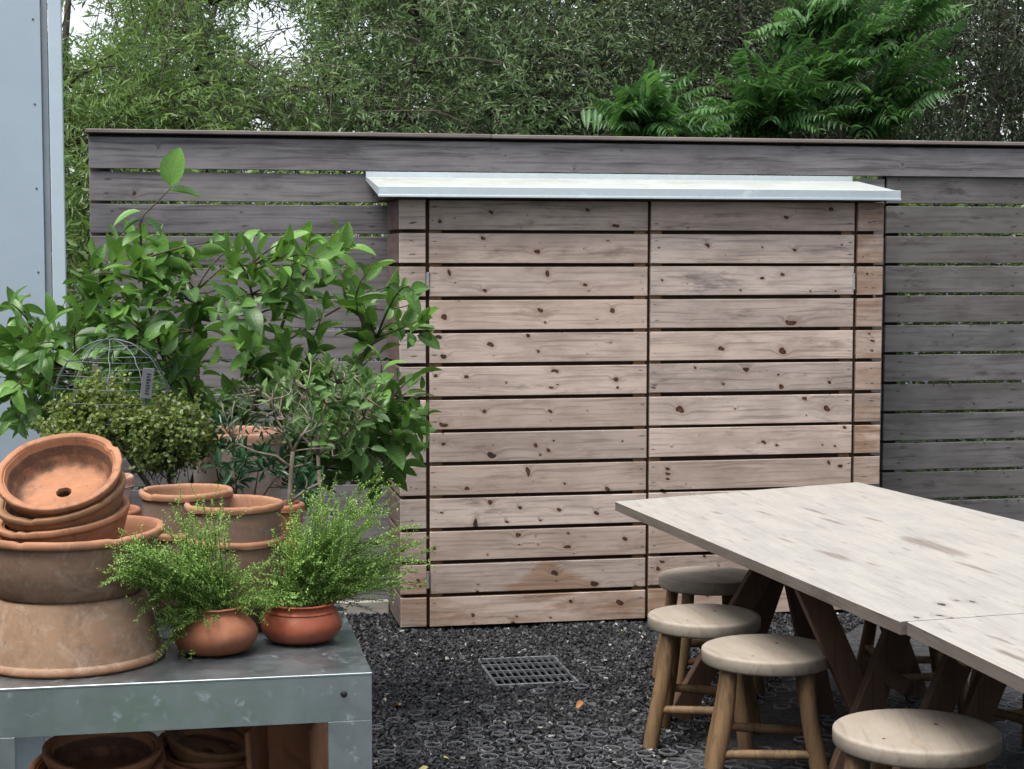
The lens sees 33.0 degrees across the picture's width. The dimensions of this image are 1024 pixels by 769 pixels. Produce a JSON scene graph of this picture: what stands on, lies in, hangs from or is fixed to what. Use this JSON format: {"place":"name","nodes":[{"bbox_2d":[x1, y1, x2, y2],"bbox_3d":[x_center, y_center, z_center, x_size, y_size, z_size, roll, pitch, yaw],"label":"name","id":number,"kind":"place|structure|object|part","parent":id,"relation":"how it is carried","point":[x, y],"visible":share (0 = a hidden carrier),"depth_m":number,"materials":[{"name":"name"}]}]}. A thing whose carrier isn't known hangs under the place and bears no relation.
{"place":"outdoors","nodes":[
{"label":"outdoors","id":0,"kind":"place"},
{"bbox_2d":[128,504,140,515],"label":"clay pot","id":1,"kind":"object","parent":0,"point":[134,510],"visible":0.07,"depth_m":4.59,"materials":[{"name":"orange ceramic"}]},
{"bbox_2d":[45,283,1023,768],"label":"ground","id":2,"kind":"structure","parent":0,"point":[771,715],"depth_m":6.54,"materials":[{"name":"black gravel"}]},
{"bbox_2d":[0,0,68,518],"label":"metal wall","id":3,"kind":"structure","parent":2,"relation":"on","point":[28,248],"depth_m":6.67,"materials":[{"name":"grey metal"}]},
{"bbox_2d":[41,0,300,404],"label":"willow tree","id":4,"kind":"object","parent":2,"relation":"on","point":[89,103],"visible":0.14,"depth_m":8.86,"materials":[{"name":"green plant"}]},
{"bbox_2d":[0,603,371,768],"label":"potting table","id":5,"kind":"object","parent":2,"relation":"on","point":[263,679],"visible":0.63,"depth_m":4.11,"materials":[{"name":"metal"}]},
{"bbox_2d":[0,589,165,678],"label":"clay pot","id":6,"kind":"object","parent":5,"relation":"on","point":[52,641],"visible":0.74,"depth_m":4.12,"materials":[{"name":"brown ceramic"}]},
{"bbox_2d":[0,515,163,603],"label":"clay pot","id":7,"kind":"object","parent":6,"relation":"on","point":[50,573],"visible":0.72,"depth_m":4.10,"materials":[{"name":"brown ceramic"}]},
{"bbox_2d":[0,496,129,542],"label":"clay bowl","id":8,"kind":"object","parent":7,"relation":"in","point":[106,527],"visible":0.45,"depth_m":4.17,"materials":[{"name":"brown ceramic"}]},
{"bbox_2d":[0,471,125,532],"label":"clay bowl","id":9,"kind":"object","parent":8,"relation":"on","point":[105,507],"visible":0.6,"depth_m":4.17,"materials":[{"name":"brown ceramic"}]},
{"bbox_2d":[0,433,122,518],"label":"clay bowl","id":10,"kind":"object","parent":9,"relation":"on","point":[38,476],"visible":0.97,"depth_m":4.32,"materials":[{"name":"orange ceramic"}]},
{"bbox_2d":[123,473,133,503],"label":"clay pot","id":11,"kind":"object","parent":5,"relation":"on","point":[129,483],"visible":0.09,"depth_m":4.73,"materials":[{"name":"brown ceramic"}]},
{"bbox_2d":[150,534,189,623],"bbox_3d":[-0.890,0.518,4.767,0.254,0.256,0.256,-1,4,-11],"label":"clay pot","id":12,"kind":"object","parent":5,"relation":"on","point":[165,537],"visible":0.09,"depth_m":4.65,"materials":[{"name":"brown ceramic"}]},
{"bbox_2d":[139,483,232,535],"bbox_3d":[-0.894,0.412,4.759,0.256,0.257,0.253,-1,4,-11],"label":"clay pot","id":13,"kind":"object","parent":12,"relation":"in","point":[156,499],"visible":0.37,"depth_m":4.67,"materials":[{"name":"brown ceramic"}]},
{"bbox_2d":[166,744,244,768],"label":"clay pot","id":14,"kind":"object","parent":5,"relation":"on","point":[211,765],"visible":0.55,"depth_m":4.66,"materials":[{"name":"brown ceramic"}]},
{"bbox_2d":[159,728,245,768],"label":"clay bowl","id":15,"kind":"object","parent":14,"relation":"on","point":[221,735],"visible":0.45,"depth_m":4.83,"materials":[{"name":"brown ceramic"}]},
{"bbox_2d":[164,726,248,762],"bbox_3d":[-0.835,0.989,4.770,0.257,0.073,0.259,11,13,-13],"label":"clay bowl","id":16,"kind":"object","parent":15,"relation":"on","point":[182,747],"visible":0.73,"depth_m":4.69,"materials":[{"name":"brown ceramic"}]},
{"bbox_2d":[172,600,257,656],"bbox_3d":[-0.749,0.615,4.367,0.213,0.122,0.213,-1,4,-11],"label":"belly pot","id":17,"kind":"object","parent":5,"relation":"on","point":[231,632],"visible":0.68,"depth_m":4.29,"materials":[{"name":"ceramic"}]},
{"bbox_2d":[96,482,278,662],"bbox_3d":[-0.783,0.470,4.231,0.363,0.450,0.506,0,4,4],"label":"thyme plant","id":18,"kind":"object","parent":17,"relation":"in","point":[193,587],"visible":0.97,"depth_m":4.27,"materials":[{"name":"green plant"}]},
{"bbox_2d":[186,532,284,630],"bbox_3d":[-0.742,0.529,4.654,0.262,0.251,0.265,-1,4,-11],"label":"clay pot","id":19,"kind":"object","parent":5,"relation":"on","point":[254,552],"visible":0.23,"depth_m":4.55,"materials":[{"name":"brown ceramic"}]},
{"bbox_2d":[184,494,283,546],"bbox_3d":[-0.745,0.436,4.647,0.264,0.251,0.263,-1,4,-11],"label":"clay pot","id":20,"kind":"object","parent":19,"relation":"in","point":[259,519],"visible":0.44,"depth_m":4.54,"materials":[{"name":"brown ceramic"}]},
{"bbox_2d":[244,722,328,768],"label":"clay trough","id":21,"kind":"object","parent":5,"relation":"on","point":[295,746],"visible":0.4,"depth_m":4.65,"materials":[{"name":"brown ceramic"}]},
{"bbox_2d":[280,538,302,589],"bbox_3d":[-0.647,0.534,4.861,0.142,0.210,0.142,-1,4,-11],"label":"clay pot","id":22,"kind":"object","parent":5,"relation":"on","point":[283,556],"visible":0.02,"depth_m":4.80,"materials":[{"name":"brown ceramic"}]},
{"bbox_2d":[281,500,304,540],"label":"clay pot","id":23,"kind":"object","parent":22,"relation":"on","point":[296,506],"visible":0.13,"depth_m":4.80,"materials":[{"name":"brown ceramic"}]},
{"bbox_2d":[213,380,332,505],"bbox_3d":[-0.670,0.175,4.844,0.260,0.374,0.304,2,5,29],"label":"olive shrub","id":24,"kind":"object","parent":23,"relation":"in","point":[265,416],"visible":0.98,"depth_m":4.85,"materials":[{"name":"green plant"}]},
{"bbox_2d":[261,598,341,645],"bbox_3d":[-0.546,0.613,4.494,0.210,0.107,0.208,-1,4,-11],"label":"belly pot","id":25,"kind":"object","parent":5,"relation":"on","point":[298,626],"visible":0.79,"depth_m":4.41,"materials":[{"name":"ceramic"}]},
{"bbox_2d":[234,463,439,622],"bbox_3d":[-0.447,0.422,4.486,0.554,0.420,0.291,-1,4,-11],"label":"thyme plant","id":26,"kind":"object","parent":25,"relation":"in","point":[308,577],"visible":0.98,"depth_m":4.46,"materials":[{"name":"green plant"}]},
{"bbox_2d":[66,0,374,204],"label":"willow tree","id":27,"kind":"object","parent":2,"relation":"on","point":[224,48],"visible":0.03,"depth_m":13.17,"materials":[{"name":"green plant"}]},
{"bbox_2d":[0,147,441,510],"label":"lemon tree","id":28,"kind":"object","parent":2,"relation":"on","point":[31,363],"visible":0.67,"depth_m":6.03,"materials":[{"name":"green plant"}]},
{"bbox_2d":[41,0,455,488],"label":"willow tree","id":29,"kind":"object","parent":2,"relation":"on","point":[211,117],"visible":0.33,"depth_m":9.41,"materials":[{"name":"green plant"}]},
{"bbox_2d":[69,0,526,485],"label":"willow tree","id":30,"kind":"object","parent":2,"relation":"on","point":[366,51],"visible":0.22,"depth_m":10.06,"materials":[{"name":"green plant"}]},
{"bbox_2d":[105,0,611,389],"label":"willow tree","id":31,"kind":"object","parent":2,"relation":"on","point":[448,54],"visible":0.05,"depth_m":13.07,"materials":[{"name":"green plant"}]},
{"bbox_2d":[336,599,388,616],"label":"timber kerb","id":32,"kind":"structure","parent":2,"relation":"on","point":[380,607],"depth_m":8.33,"materials":[{"name":"grey wood"}]},
{"bbox_2d":[91,0,642,236],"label":"willow tree","id":33,"kind":"object","parent":2,"relation":"on","point":[404,117],"visible":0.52,"depth_m":9.80,"materials":[{"name":"green plant"}]},
{"bbox_2d":[253,0,777,235],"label":"olive tree","id":34,"kind":"object","parent":2,"relation":"on","point":[606,63],"visible":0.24,"depth_m":10.93,"materials":[{"name":"green plant"}]},
{"bbox_2d":[44,137,1023,573],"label":"undergrowth","id":35,"kind":"object","parent":2,"relation":"on","point":[76,221],"visible":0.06,"depth_m":8.69,"materials":[{"name":"green plant"}]},
{"bbox_2d":[85,128,1023,607],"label":"board fence","id":36,"kind":"object","parent":2,"relation":"on","point":[949,172],"visible":0.37,"depth_m":8.59,"materials":[{"name":"grey wood"}]},
{"bbox_2d":[903,204,1023,499],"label":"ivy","id":37,"kind":"object","parent":36,"relation":"attached to","point":[1010,352],"visible":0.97,"depth_m":8.87,"materials":[{"name":"green plant"}]},
{"bbox_2d":[364,0,810,174],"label":"oak tree","id":38,"kind":"object","parent":2,"relation":"on","point":[595,1],"visible":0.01,"depth_m":14.85,"materials":[{"name":"green plant"}]},
{"bbox_2d":[366,172,900,627],"bbox_3d":[0.566,0.044,8.262,2.472,2.109,0.564,-1,4,-11],"label":"storage cabinet","id":39,"kind":"object","parent":2,"relation":"on","point":[607,342],"visible":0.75,"depth_m":8.07,"materials":[{"name":"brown wood"}]},
{"bbox_3d":[0.115,0.133,8.020,1.045,1.958,0.055,-1,4,-11],"label":"door","id":40,"kind":"part","parent":39,"relation":"part of","materials":[{"name":"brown wood"}]},
{"bbox_3d":[1.148,0.117,8.218,1.033,1.955,0.055,-1,4,-11],"label":"door","id":41,"kind":"part","parent":39,"relation":"part of","materials":[{"name":"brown wood"}]},
{"bbox_2d":[439,0,869,175],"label":"oak tree","id":42,"kind":"object","parent":2,"relation":"on","point":[743,19],"visible":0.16,"depth_m":11.90,"materials":[{"name":"green plant"}]},
{"bbox_2d":[571,54,740,137],"bbox_3d":[0.857,-0.350,9.247,0.988,2.791,0.982,-1,4,-11],"label":"sumac tree","id":43,"kind":"object","parent":2,"relation":"on","point":[644,108],"visible":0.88,"depth_m":9.04,"materials":[{"name":"green plant"}]},
{"bbox_2d":[363,0,1023,411],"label":"wood","id":44,"kind":"object","parent":2,"relation":"on","point":[919,134],"depth_m":18.40,"materials":[{"name":"green plant"}]},
{"bbox_2d":[372,659,1023,768],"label":"paver grid","id":45,"kind":"object","parent":2,"relation":"on","point":[782,686],"visible":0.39,"depth_m":6.17,"materials":[{"name":"gravel"}]},
{"bbox_2d":[643,604,760,749],"bbox_3d":[0.682,1.044,6.168,0.399,0.457,0.399,1,4,13],"label":"round stool","id":46,"kind":"object","parent":2,"relation":"on","point":[673,625],"visible":0.89,"depth_m":6.04,"materials":[{"name":"brown wood"}]},
{"bbox_2d":[701,634,828,768],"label":"round stool","id":47,"kind":"object","parent":2,"relation":"on","point":[802,660],"visible":0.95,"depth_m":5.50,"materials":[{"name":"brown wood"}]},
{"bbox_2d":[615,482,1023,768],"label":"picnic table","id":48,"kind":"object","parent":2,"relation":"on","point":[891,563],"visible":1,"depth_m":5.74,"materials":[{"name":"brown wood"}]},
{"bbox_2d":[615,0,1023,294],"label":"oak tree","id":49,"kind":"object","parent":2,"relation":"on","point":[828,136],"visible":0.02,"depth_m":12.85,"materials":[{"name":"green plant"}]},
{"bbox_2d":[688,0,974,178],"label":"sumac tree","id":50,"kind":"object","parent":2,"relation":"on","point":[821,77],"visible":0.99,"depth_m":9.64,"materials":[{"name":"green plant"}]},
{"bbox_2d":[639,0,1023,441],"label":"oak tree","id":51,"kind":"object","parent":2,"relation":"on","point":[993,126],"visible":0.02,"depth_m":15.74,"materials":[{"name":"green plant"}]},
{"bbox_2d":[756,0,1023,498],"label":"oak tree","id":52,"kind":"object","parent":2,"relation":"on","point":[1004,59],"visible":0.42,"depth_m":11.38,"materials":[{"name":"green plant"}]},
{"bbox_2d":[856,620,968,713],"bbox_3d":[1.534,1.008,6.654,0.399,0.457,0.399,0,4,-2],"label":"round stool","id":53,"kind":"object","parent":2,"relation":"on","point":[867,648],"visible":0.04,"depth_m":6.76,"materials":[{"name":"brown wood"}]},
{"bbox_2d":[832,709,1001,768],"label":"round stool","id":54,"kind":"object","parent":2,"relation":"on","point":[907,738],"visible":1,"depth_m":4.58,"materials":[{"name":"brown wood"}]},
{"bbox_2d":[892,614,1023,768],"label":"picnic table","id":55,"kind":"object","parent":2,"relation":"on","point":[990,649],"visible":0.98,"depth_m":4.49,"materials":[{"name":"brown wood"}]},
{"bbox_2d":[966,668,1023,747],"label":"round stool","id":56,"kind":"object","parent":2,"relation":"on","point":[1016,715],"visible":0.13,"depth_m":5.77,"materials":[{"name":"brown wood"}]},
{"bbox_2d":[47,0,1023,277],"label":"sky","id":57,"kind":"structure","parent":0,"point":[76,19],"materials":[{"name":"white"}]},
{"bbox_2d":[345,611,864,768],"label":"gravel","id":58,"kind":"structure","parent":0,"point":[608,640],"depth_m":6.80,"materials":[{"name":"black gravel"}]},
{"bbox_2d":[255,349,390,583],"bbox_3d":[-0.572,0.605,5.361,0.434,1.436,0.592,-1,4,-11],"label":"tree","id":59,"kind":"object","parent":58,"relation":"on","point":[344,398],"visible":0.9,"depth_m":5.27,"materials":[{"name":"green plant"}]},
{"bbox_2d":[477,655,578,687],"bbox_3d":[0.060,1.202,7.198,0.344,0.036,0.469,-1,4,-11],"label":"drain grate","id":60,"kind":"object","parent":58,"relation":"in","point":[525,671],"visible":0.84,"depth_m":7.20,"materials":[{"name":"metal"}]},
{"bbox_2d":[576,700,582,707],"bbox_3d":[0.259,1.226,6.624,0.020,0.027,0.043,4,6,45],"label":"fallen leaf","id":61,"kind":"object","parent":58,"relation":"on","point":[579,703],"visible":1,"depth_m":6.62,"materials":[{"name":"orange plant"}]},
{"bbox_2d":[652,566,765,694],"bbox_3d":[0.785,0.987,6.938,0.399,0.457,0.399,-1,4,-8],"label":"round stool","id":62,"kind":"object","parent":58,"relation":"on","point":[688,583],"visible":0.59,"depth_m":6.80,"materials":[{"name":"brown wood"}]},
{"bbox_3d":[-1.120,0.965,5.338,1.020,0.720,0.492,-1,4,-11],"label":"plant bench","id":63,"kind":"object","parent":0,"visible":0},
{"bbox_2d":[26,365,158,445],"bbox_3d":[-1.250,0.277,5.185,0.393,0.676,0.383,-1,4,-11],"label":"wire vine","id":64,"kind":"object","parent":63,"relation":"on","point":[89,416],"visible":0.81,"depth_m":5.11,"materials":[{"name":"green plant"}]},
{"bbox_2d":[52,338,168,591],"bbox_3d":[-1.213,0.235,5.256,0.352,0.752,0.359,-1,4,-11],"label":"wire cloche","id":65,"kind":"object","parent":63,"relation":"on","point":[108,358],"visible":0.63,"depth_m":5.18,"materials":[{"name":"metal"}]},
{"bbox_2d":[111,371,224,484],"bbox_3d":[-1.022,0.289,5.132,0.339,0.660,0.368,-1,4,-11],"label":"wire vine","id":66,"kind":"object","parent":63,"relation":"on","point":[173,439],"visible":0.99,"depth_m":5.07,"materials":[{"name":"green plant"}]},
{"bbox_2d":[140,368,154,398],"bbox_3d":[-1.070,-0.003,5.079,0.034,0.090,0.004,4,8,-26],"label":"plant tag","id":67,"kind":"object","parent":66,"relation":"hanging from","point":[147,383],"visible":1,"depth_m":5.08,"materials":[{"name":"grey plastic"}]},
{"bbox_2d":[193,426,283,498],"bbox_3d":[-0.857,0.368,5.417,0.303,0.459,0.300,-1,4,-11],"label":"tall clay pot","id":68,"kind":"object","parent":63,"relation":"on","point":[210,477],"visible":0.2,"depth_m":5.30,"materials":[{"name":"brown ceramic"}]},
{"bbox_2d":[197,408,323,503],"bbox_3d":[-0.758,0.345,5.130,0.408,0.552,0.360,-1,4,-11],"label":"dark leaved shrub","id":69,"kind":"object","parent":63,"relation":"on","point":[243,457],"visible":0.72,"depth_m":5.10,"materials":[{"name":"green plant"}]},
{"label":"clay pot","id":70,"kind":"object","parent":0,"visible":0},
{"bbox_2d":[28,748,165,768],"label":"clay bowl","id":71,"kind":"object","parent":70,"relation":"on","point":[38,762],"visible":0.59,"depth_m":4.47,"materials":[{"name":"brown ceramic"}]},
{"bbox_2d":[42,731,162,768],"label":"clay bowl","id":72,"kind":"object","parent":71,"relation":"in","point":[133,750],"visible":0.91,"depth_m":4.54,"materials":[{"name":"brown ceramic"}]}
]}

